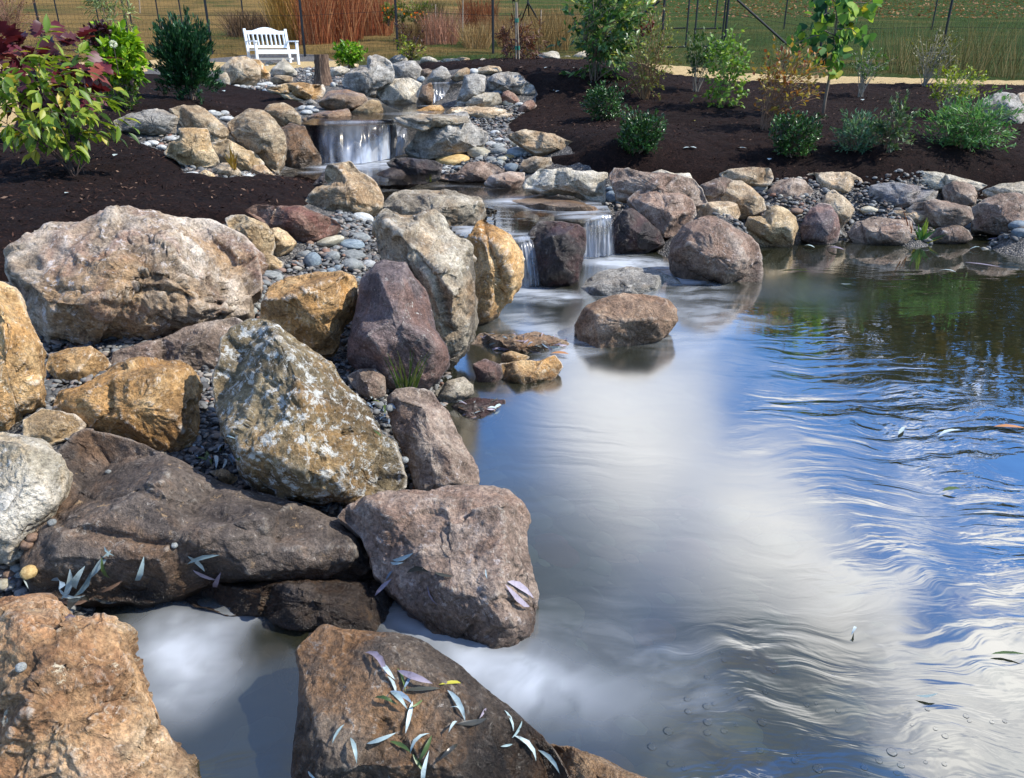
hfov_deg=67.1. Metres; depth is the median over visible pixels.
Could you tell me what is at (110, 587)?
willow leaf
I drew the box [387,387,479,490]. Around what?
rock
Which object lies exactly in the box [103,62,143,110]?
shrub
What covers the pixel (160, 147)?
cobble
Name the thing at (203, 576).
willow leaf
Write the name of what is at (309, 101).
rock
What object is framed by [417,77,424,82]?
cobble
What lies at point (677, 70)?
straw path
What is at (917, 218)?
rock
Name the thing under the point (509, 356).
rock
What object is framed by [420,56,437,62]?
edging stone
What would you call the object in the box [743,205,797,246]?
rock
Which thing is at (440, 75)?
rock
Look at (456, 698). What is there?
willow leaf
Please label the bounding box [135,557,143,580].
willow leaf
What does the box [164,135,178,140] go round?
cobble
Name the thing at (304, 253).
cobble
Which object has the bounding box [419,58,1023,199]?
mulch bed
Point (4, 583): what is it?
pebble
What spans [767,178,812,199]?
rock
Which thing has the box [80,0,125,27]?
sapling
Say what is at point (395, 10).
wire fence
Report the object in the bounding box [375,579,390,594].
willow leaf
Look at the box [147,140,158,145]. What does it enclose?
cobble
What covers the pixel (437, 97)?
waterfall
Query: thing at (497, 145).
cobble
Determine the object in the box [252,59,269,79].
rock
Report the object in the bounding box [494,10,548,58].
shrub
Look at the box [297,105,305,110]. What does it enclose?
cobble
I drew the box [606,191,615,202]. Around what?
cobble
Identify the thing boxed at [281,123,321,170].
rock
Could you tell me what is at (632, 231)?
rock
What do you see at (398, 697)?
willow leaf
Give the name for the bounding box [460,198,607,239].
stream water
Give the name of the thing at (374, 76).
boulder
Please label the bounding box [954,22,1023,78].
grass clump
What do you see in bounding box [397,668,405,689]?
willow leaf
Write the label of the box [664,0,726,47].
garden gate
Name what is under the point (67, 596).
willow leaf
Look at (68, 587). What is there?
willow leaf
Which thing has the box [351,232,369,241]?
cobble
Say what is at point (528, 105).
rock
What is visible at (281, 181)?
mulch shreds
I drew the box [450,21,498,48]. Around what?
grass clump
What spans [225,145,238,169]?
grass tuft
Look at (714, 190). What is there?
rock
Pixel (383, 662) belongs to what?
willow leaf
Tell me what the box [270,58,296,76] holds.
rock
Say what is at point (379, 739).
willow leaf
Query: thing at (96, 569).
willow leaf
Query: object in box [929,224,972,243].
rock
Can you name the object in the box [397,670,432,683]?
willow leaf
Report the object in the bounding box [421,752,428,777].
willow leaf
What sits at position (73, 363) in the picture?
rock block
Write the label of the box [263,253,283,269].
rock
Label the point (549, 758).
willow leaf
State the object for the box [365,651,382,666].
willow leaf
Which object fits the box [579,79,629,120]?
shrub
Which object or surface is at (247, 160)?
rock
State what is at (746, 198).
rock
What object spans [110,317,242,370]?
flat rock
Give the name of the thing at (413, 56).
shrub
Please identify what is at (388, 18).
marigold
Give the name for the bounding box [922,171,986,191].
rock
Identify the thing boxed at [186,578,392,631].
flat rock
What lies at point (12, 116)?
straw path
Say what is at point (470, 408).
flat rock
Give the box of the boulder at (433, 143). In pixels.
[404,111,488,160]
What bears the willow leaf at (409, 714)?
on the flat rock at (344, 681)
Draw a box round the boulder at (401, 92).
[377,78,421,107]
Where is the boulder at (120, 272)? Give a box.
[3,205,268,345]
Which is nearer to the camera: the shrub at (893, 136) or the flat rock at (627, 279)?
the flat rock at (627, 279)
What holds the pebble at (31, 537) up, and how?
on the boulder at (135, 506)
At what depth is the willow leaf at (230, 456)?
2.69 m
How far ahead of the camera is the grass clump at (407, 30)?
18.71 m
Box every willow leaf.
[51,578,64,588]
[58,586,81,598]
[59,598,91,604]
[61,570,71,598]
[67,596,89,609]
[71,566,84,588]
[74,572,90,595]
[90,550,110,577]
[93,597,115,603]
[98,580,122,592]
[101,558,109,577]
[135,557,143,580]
[188,554,217,563]
[188,556,204,571]
[193,570,214,579]
[213,572,220,586]
[214,455,217,467]
[228,454,234,465]
[332,725,342,742]
[350,737,356,762]
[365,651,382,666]
[367,733,394,743]
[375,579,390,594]
[375,695,396,704]
[380,655,385,674]
[383,664,394,678]
[388,677,395,689]
[390,690,411,702]
[390,741,410,752]
[391,691,406,707]
[393,553,412,561]
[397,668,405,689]
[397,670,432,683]
[405,701,412,733]
[406,686,438,690]
[407,566,428,572]
[410,733,428,751]
[413,755,422,769]
[418,735,431,761]
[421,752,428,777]
[434,572,453,576]
[438,744,457,760]
[439,680,459,684]
[448,690,464,719]
[457,718,486,725]
[505,584,529,606]
[505,711,513,730]
[508,580,532,596]
[512,722,521,737]
[515,735,535,758]
[538,750,559,773]
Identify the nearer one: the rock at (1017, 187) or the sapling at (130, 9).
the rock at (1017, 187)
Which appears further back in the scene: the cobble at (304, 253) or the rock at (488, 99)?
the rock at (488, 99)
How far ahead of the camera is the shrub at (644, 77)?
10.51 m
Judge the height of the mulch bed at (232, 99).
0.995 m
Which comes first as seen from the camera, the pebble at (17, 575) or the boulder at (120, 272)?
the pebble at (17, 575)
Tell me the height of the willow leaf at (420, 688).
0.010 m
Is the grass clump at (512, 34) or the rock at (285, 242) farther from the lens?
the grass clump at (512, 34)
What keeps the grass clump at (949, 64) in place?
on the ground at (1008, 246)
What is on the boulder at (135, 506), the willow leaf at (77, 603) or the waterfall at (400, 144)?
the willow leaf at (77, 603)
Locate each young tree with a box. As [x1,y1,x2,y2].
[512,0,518,58]
[787,0,882,113]
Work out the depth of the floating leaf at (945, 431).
3.48 m
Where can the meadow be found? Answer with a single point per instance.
(64, 17)
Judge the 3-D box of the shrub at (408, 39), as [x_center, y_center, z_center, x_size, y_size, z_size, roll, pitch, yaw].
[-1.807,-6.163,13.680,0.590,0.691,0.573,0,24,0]
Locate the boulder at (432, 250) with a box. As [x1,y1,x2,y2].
[372,208,478,370]
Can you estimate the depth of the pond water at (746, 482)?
2.73 m
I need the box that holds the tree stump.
[312,54,332,85]
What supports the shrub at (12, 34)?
on the mulch bed at (232, 99)
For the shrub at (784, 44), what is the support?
on the straw path at (677, 70)
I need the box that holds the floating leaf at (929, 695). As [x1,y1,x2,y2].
[916,693,936,696]
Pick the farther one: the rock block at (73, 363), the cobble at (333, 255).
the cobble at (333, 255)
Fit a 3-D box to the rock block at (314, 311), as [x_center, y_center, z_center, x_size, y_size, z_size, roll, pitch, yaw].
[-1.018,-0.362,3.866,0.484,0.445,0.449,0,24,0]
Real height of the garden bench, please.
0.766 m
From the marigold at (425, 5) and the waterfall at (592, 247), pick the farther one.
the marigold at (425, 5)
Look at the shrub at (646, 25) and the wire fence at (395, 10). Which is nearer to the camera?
the shrub at (646, 25)
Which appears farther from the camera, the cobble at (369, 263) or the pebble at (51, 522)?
the cobble at (369, 263)
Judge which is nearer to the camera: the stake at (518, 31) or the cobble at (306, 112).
the cobble at (306, 112)
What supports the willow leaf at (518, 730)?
on the flat rock at (344, 681)
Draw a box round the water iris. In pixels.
[915,217,946,242]
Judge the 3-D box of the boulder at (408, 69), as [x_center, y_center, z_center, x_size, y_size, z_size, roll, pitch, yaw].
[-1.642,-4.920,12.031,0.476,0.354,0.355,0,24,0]
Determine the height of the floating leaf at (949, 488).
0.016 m
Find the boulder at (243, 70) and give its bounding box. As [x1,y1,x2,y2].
[218,56,260,85]
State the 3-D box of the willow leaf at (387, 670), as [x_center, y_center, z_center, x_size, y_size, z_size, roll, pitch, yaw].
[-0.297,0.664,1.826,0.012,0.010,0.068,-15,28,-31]
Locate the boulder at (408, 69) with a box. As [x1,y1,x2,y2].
[392,61,421,79]
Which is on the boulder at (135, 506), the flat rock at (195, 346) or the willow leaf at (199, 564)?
the willow leaf at (199, 564)
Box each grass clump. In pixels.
[392,21,427,45]
[408,6,475,44]
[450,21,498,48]
[473,13,530,32]
[488,19,538,46]
[520,4,583,32]
[523,13,581,50]
[864,20,947,74]
[905,20,994,76]
[938,14,1022,76]
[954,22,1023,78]
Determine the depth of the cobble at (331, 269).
4.84 m
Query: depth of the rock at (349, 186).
5.94 m
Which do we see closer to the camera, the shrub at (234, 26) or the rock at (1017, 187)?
the rock at (1017, 187)
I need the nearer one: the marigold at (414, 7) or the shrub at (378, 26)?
the marigold at (414, 7)
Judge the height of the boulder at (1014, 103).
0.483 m
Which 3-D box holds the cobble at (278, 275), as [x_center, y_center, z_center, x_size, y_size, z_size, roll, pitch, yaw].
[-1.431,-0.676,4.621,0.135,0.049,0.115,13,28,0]
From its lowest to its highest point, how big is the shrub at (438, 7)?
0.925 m
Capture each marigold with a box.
[380,2,394,25]
[392,0,409,26]
[406,0,423,23]
[420,1,433,21]
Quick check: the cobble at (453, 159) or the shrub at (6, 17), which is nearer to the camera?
the cobble at (453, 159)
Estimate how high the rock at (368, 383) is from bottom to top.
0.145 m
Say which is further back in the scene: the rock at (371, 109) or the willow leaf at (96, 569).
the rock at (371, 109)
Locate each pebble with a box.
[0,578,10,590]
[2,569,15,578]
[10,563,20,572]
[14,571,20,577]
[15,662,26,672]
[20,539,33,549]
[20,565,37,579]
[26,532,37,541]
[47,519,56,525]
[171,543,177,547]
[385,405,393,411]
[402,457,408,463]
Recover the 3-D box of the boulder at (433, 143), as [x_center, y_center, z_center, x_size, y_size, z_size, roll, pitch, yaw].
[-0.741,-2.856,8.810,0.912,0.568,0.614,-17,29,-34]
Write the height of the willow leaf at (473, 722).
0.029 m
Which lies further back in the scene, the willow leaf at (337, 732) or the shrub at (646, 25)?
the shrub at (646, 25)
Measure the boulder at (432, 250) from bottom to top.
0.857 m
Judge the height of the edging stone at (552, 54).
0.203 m
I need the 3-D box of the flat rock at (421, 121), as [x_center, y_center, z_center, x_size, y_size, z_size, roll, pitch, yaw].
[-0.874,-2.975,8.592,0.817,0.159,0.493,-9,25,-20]
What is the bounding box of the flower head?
[109,40,118,73]
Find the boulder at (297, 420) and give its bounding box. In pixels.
[212,318,406,506]
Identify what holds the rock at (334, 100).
on the ground at (1008, 246)
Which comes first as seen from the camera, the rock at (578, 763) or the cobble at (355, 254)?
the rock at (578, 763)
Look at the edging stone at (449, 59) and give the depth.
12.96 m
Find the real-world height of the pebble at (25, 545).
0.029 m
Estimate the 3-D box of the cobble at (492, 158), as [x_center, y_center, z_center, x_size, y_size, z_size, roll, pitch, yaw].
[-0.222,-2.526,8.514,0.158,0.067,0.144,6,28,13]
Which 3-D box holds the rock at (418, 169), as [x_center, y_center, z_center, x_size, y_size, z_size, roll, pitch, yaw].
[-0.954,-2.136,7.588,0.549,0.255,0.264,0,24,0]
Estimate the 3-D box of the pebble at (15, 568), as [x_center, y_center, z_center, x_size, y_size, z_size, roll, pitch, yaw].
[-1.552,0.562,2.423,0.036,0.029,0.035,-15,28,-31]
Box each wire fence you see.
[5,0,665,56]
[53,0,937,28]
[723,0,1023,64]
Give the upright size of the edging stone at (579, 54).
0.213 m
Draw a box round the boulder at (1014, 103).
[972,92,1023,123]
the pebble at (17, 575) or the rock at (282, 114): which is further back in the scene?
the rock at (282, 114)
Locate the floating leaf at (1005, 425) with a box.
[995,424,1023,427]
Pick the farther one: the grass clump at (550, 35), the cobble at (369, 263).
the grass clump at (550, 35)
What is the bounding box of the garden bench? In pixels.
[242,27,299,64]
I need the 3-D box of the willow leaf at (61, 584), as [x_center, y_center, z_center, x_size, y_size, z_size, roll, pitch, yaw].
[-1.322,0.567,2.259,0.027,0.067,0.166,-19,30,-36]
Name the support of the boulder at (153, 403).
on the ground at (1008, 246)
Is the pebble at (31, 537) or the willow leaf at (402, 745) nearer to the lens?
the willow leaf at (402, 745)
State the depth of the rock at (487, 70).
11.36 m
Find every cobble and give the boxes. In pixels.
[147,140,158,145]
[156,145,166,149]
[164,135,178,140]
[211,111,221,116]
[219,116,233,121]
[262,270,283,279]
[296,250,310,256]
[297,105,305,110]
[301,110,312,114]
[304,106,316,109]
[304,252,321,266]
[316,235,343,246]
[324,251,339,262]
[327,268,336,271]
[340,239,364,249]
[340,249,365,259]
[341,258,363,271]
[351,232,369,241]
[354,212,373,223]
[363,260,375,267]
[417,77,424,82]
[435,154,469,164]
[467,146,489,157]
[470,68,477,73]
[486,156,496,161]
[490,147,507,154]
[491,143,505,147]
[496,156,508,160]
[502,101,512,104]
[504,163,518,171]
[506,147,524,157]
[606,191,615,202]
[751,186,767,190]
[790,208,802,214]
[860,206,877,212]
[1008,220,1023,229]
[1011,228,1023,237]
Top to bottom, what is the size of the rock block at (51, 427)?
0.122 m
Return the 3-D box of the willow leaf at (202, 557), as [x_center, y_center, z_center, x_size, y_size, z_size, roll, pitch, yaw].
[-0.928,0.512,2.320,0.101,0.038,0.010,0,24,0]
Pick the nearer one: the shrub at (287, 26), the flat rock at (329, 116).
the flat rock at (329, 116)
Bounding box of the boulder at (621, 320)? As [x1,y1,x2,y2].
[574,293,678,347]
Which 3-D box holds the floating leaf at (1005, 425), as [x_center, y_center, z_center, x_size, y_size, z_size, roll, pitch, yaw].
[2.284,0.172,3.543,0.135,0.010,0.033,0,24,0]
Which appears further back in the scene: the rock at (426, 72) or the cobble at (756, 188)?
the rock at (426, 72)
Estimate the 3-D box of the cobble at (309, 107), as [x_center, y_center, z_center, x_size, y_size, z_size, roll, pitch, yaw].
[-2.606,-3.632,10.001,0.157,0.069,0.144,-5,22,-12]
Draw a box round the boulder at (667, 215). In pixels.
[627,190,696,240]
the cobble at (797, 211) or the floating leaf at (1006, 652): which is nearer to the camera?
the floating leaf at (1006, 652)
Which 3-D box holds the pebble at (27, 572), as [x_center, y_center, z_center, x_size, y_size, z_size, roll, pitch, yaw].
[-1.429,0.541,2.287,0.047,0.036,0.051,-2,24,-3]
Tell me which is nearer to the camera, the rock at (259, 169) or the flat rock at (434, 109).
the rock at (259, 169)
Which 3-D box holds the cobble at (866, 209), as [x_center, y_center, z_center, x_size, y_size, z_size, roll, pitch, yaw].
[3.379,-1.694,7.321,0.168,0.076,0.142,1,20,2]
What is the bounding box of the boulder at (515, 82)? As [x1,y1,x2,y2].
[486,71,535,94]
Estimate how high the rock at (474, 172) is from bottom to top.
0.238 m
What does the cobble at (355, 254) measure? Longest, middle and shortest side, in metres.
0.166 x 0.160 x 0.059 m
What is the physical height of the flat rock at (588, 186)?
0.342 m
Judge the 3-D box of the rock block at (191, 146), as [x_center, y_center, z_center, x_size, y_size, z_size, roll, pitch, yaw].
[-2.677,-1.998,6.481,0.348,0.360,0.386,18,30,35]
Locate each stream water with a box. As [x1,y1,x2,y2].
[318,160,389,168]
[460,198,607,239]
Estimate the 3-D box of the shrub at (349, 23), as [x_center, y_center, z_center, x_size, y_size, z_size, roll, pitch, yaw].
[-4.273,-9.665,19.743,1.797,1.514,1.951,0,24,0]
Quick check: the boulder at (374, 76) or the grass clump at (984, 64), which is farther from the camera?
the grass clump at (984, 64)
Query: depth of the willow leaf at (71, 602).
2.12 m
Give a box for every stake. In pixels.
[462,0,463,37]
[515,2,516,58]
[516,2,519,58]
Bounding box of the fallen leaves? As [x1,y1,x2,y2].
[570,0,1023,17]
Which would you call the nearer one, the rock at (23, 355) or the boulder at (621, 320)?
the rock at (23, 355)
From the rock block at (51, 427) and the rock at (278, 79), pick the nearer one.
the rock block at (51, 427)
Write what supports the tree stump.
on the ground at (1008, 246)
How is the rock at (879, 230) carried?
on the ground at (1008, 246)
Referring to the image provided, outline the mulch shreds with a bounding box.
[0,58,1023,262]
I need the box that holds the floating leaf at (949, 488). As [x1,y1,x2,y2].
[943,486,959,490]
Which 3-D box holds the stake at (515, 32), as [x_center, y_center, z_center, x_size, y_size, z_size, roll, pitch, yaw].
[0.066,-5.796,12.636,0.040,0.942,0.038,9,26,20]
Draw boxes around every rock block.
[22,408,86,445]
[46,346,110,383]
[164,128,219,168]
[260,271,357,357]
[454,73,485,106]
[500,355,562,383]
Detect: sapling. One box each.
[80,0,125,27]
[115,0,140,31]
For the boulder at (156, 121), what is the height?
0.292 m
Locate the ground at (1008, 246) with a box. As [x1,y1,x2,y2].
[0,54,1023,616]
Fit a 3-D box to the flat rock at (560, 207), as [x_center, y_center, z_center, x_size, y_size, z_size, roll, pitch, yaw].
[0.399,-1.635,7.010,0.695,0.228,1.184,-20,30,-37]
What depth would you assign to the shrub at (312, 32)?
19.05 m
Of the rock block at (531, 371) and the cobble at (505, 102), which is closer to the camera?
the rock block at (531, 371)
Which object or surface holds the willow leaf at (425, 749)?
on the flat rock at (344, 681)
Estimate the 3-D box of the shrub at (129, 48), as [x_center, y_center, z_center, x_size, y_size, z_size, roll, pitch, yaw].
[-4.490,-3.673,8.843,0.812,1.021,0.694,0,24,0]
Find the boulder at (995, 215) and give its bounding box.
[971,192,1023,236]
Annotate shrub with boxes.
[0,0,39,46]
[0,13,139,176]
[0,20,124,131]
[77,19,152,107]
[83,19,111,51]
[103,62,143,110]
[144,4,225,104]
[203,9,273,37]
[256,0,305,40]
[275,0,341,44]
[312,0,371,42]
[331,39,367,68]
[353,0,398,35]
[394,20,424,55]
[394,33,426,60]
[408,0,449,29]
[450,0,501,28]
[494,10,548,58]
[546,0,655,80]
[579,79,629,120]
[612,104,667,155]
[618,1,687,99]
[635,15,654,48]
[684,27,723,91]
[690,23,754,107]
[751,35,831,129]
[768,106,828,157]
[774,33,796,70]
[829,107,888,153]
[846,47,897,97]
[870,89,920,152]
[906,25,969,86]
[910,84,1023,151]
[925,63,996,116]
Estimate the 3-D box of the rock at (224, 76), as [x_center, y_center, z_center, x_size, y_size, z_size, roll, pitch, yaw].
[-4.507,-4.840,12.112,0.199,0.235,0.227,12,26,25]
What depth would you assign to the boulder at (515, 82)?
10.95 m
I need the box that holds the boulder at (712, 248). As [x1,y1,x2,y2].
[668,215,762,283]
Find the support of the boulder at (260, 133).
on the ground at (1008, 246)
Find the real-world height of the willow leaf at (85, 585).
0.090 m
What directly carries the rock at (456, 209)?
on the ground at (1008, 246)
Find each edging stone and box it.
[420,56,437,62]
[440,58,459,61]
[456,57,469,60]
[536,51,559,58]
[573,51,585,57]
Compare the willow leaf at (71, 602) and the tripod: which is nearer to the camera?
the willow leaf at (71, 602)
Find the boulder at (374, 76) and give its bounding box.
[342,54,394,97]
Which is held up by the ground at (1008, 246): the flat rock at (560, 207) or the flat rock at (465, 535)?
the flat rock at (465, 535)
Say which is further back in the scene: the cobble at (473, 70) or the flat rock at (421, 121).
the cobble at (473, 70)
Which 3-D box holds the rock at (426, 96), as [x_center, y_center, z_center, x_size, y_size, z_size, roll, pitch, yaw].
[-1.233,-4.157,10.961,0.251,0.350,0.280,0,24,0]
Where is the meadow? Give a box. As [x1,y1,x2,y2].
[0,0,1023,80]
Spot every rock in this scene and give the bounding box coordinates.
[0,281,46,431]
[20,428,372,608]
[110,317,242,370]
[169,105,240,145]
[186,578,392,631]
[200,169,214,176]
[209,468,237,484]
[212,139,263,171]
[213,163,240,176]
[217,72,230,84]
[225,214,275,254]
[249,164,273,174]
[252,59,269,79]
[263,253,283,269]
[264,102,300,126]
[266,82,325,99]
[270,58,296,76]
[271,75,292,83]
[271,227,296,256]
[281,93,302,100]
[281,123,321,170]
[290,624,569,777]
[302,108,351,123]
[305,161,383,216]
[306,99,316,104]
[313,172,326,186]
[318,89,367,111]
[330,66,349,76]
[337,484,538,648]
[347,259,449,389]
[347,368,385,400]
[351,99,382,118]
[370,167,421,189]
[383,189,485,233]
[387,158,442,184]
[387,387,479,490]
[389,54,407,63]
[394,113,469,130]
[409,105,444,114]
[416,83,433,107]
[421,68,431,76]
[426,66,450,83]
[434,377,473,402]
[438,161,503,184]
[445,106,512,118]
[451,67,469,81]
[451,397,505,416]
[465,92,501,106]
[466,219,524,324]
[472,331,568,352]
[473,359,503,381]
[477,66,501,74]
[484,171,524,191]
[498,194,605,226]
[501,90,519,104]
[501,351,528,362]
[506,209,557,232]
[508,129,571,156]
[517,100,536,112]
[518,156,551,172]
[523,167,607,205]
[527,221,586,285]
[550,744,646,777]
[581,266,680,295]
[609,168,707,208]
[609,208,664,253]
[652,169,691,177]
[700,177,732,201]
[719,167,773,186]
[721,180,765,219]
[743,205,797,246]
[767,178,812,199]
[807,172,863,192]
[847,216,915,244]
[868,182,934,207]
[893,210,929,226]
[906,199,973,227]
[919,191,937,201]
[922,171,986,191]
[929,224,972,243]
[942,181,976,205]
[982,181,1023,197]
[1017,92,1023,105]
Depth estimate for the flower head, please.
8.04 m
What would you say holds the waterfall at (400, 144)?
on the stream water at (358, 166)
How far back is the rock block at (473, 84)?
10.56 m
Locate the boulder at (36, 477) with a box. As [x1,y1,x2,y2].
[0,432,72,565]
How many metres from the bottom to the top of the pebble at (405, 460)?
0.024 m
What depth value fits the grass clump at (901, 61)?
13.64 m
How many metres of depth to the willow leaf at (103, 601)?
2.34 m
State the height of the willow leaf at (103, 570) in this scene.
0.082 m
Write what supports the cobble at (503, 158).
on the ground at (1008, 246)
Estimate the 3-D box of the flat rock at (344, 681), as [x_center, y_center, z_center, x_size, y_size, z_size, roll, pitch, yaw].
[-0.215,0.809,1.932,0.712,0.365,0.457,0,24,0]
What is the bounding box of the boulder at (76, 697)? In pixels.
[0,593,199,777]
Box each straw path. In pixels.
[0,60,338,134]
[641,63,1023,84]
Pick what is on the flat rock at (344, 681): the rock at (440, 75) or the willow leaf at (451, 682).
the willow leaf at (451, 682)
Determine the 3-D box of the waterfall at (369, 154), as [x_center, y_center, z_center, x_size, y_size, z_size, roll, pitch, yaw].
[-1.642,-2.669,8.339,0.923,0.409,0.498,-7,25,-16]
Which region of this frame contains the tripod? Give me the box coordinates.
[521,0,538,21]
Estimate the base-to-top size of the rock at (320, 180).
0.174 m
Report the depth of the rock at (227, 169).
6.26 m
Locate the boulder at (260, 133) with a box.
[227,108,286,174]
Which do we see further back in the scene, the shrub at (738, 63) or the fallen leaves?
the fallen leaves
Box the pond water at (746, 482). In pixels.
[92,228,1023,777]
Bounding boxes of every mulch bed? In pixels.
[0,74,316,281]
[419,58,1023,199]
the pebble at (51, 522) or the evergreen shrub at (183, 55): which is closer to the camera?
the pebble at (51, 522)
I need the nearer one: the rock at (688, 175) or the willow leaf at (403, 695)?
the willow leaf at (403, 695)
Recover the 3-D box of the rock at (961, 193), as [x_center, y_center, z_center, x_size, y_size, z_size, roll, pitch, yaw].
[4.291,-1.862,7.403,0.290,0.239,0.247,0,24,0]
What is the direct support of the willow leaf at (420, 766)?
on the flat rock at (344, 681)
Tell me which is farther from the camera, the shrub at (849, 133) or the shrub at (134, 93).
the shrub at (134, 93)
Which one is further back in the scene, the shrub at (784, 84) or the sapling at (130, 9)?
the sapling at (130, 9)
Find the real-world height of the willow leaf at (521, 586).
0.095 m
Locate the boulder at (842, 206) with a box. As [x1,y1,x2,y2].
[820,190,854,227]
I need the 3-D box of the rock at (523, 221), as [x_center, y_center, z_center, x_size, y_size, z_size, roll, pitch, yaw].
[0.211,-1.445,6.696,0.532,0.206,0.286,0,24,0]
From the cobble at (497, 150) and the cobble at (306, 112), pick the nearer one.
the cobble at (497, 150)
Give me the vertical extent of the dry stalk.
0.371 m
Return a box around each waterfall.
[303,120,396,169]
[344,124,390,163]
[378,126,405,155]
[434,83,449,102]
[521,243,528,266]
[586,215,611,257]
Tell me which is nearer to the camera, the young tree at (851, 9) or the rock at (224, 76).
the young tree at (851, 9)
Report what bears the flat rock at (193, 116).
on the ground at (1008, 246)
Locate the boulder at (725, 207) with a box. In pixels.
[696,201,739,218]
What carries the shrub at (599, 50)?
on the mulch bed at (698, 161)
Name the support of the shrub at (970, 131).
on the mulch bed at (698, 161)
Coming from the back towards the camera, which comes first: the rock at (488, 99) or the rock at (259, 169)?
the rock at (488, 99)
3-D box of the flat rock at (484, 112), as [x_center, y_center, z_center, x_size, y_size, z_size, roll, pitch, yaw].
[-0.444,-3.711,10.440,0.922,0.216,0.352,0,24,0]
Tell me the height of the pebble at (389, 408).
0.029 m
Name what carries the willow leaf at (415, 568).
on the flat rock at (465, 535)
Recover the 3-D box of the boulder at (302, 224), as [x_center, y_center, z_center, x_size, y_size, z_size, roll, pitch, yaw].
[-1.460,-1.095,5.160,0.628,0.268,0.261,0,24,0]
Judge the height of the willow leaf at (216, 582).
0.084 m
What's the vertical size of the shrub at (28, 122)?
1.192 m
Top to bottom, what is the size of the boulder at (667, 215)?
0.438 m
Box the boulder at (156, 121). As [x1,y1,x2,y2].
[113,108,181,134]
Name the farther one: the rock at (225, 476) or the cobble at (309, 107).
the cobble at (309, 107)
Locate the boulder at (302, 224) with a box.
[244,204,340,242]
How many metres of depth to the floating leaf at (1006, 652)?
2.22 m
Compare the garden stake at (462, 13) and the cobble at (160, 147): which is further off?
the garden stake at (462, 13)
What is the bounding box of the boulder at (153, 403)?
[52,356,202,451]
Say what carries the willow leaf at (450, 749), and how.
on the flat rock at (344, 681)
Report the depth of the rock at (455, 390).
3.81 m
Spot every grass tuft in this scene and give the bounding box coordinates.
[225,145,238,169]
[384,348,428,388]
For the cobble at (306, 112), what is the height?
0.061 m
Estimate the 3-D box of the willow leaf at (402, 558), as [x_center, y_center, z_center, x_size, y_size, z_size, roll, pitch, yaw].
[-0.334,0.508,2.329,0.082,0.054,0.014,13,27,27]
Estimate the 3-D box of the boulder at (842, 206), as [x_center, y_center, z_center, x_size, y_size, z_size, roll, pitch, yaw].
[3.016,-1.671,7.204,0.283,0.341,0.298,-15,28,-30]
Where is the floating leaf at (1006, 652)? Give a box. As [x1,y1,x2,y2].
[993,651,1022,653]
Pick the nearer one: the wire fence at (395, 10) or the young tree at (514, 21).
the young tree at (514, 21)
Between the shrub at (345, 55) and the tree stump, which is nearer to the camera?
the tree stump
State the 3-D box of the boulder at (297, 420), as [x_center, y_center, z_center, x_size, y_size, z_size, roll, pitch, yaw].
[-0.798,0.106,2.831,0.589,0.654,0.775,-21,32,-40]
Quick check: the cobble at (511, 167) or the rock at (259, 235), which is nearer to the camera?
the rock at (259, 235)
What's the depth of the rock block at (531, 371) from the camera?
4.06 m
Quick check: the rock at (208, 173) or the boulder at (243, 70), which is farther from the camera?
the boulder at (243, 70)
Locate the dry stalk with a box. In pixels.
[902,209,912,233]
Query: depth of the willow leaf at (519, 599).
2.25 m
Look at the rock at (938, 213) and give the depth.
6.94 m
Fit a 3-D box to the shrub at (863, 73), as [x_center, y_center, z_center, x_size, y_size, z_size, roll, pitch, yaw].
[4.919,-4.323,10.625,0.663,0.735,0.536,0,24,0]
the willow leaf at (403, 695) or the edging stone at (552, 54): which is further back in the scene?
the edging stone at (552, 54)
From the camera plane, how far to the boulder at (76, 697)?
1.74 m
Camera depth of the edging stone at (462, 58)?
12.98 m
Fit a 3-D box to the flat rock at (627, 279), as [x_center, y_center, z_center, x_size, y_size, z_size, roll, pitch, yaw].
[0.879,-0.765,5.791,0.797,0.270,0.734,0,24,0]
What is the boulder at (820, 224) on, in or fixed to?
on the ground at (1008, 246)
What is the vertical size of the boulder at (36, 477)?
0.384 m
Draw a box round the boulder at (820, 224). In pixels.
[800,203,839,243]
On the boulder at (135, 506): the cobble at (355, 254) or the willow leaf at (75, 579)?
the willow leaf at (75, 579)
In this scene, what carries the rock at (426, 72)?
on the ground at (1008, 246)
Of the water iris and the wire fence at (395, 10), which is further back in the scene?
the wire fence at (395, 10)
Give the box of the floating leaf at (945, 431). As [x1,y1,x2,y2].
[939,429,957,435]
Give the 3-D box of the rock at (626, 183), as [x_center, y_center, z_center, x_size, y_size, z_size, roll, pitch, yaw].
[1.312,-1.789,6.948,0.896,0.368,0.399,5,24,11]
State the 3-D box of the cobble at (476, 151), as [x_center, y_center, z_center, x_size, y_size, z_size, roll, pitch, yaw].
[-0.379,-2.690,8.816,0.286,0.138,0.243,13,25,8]
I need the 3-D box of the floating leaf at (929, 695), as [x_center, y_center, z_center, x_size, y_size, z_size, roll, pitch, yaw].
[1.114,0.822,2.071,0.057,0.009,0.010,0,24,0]

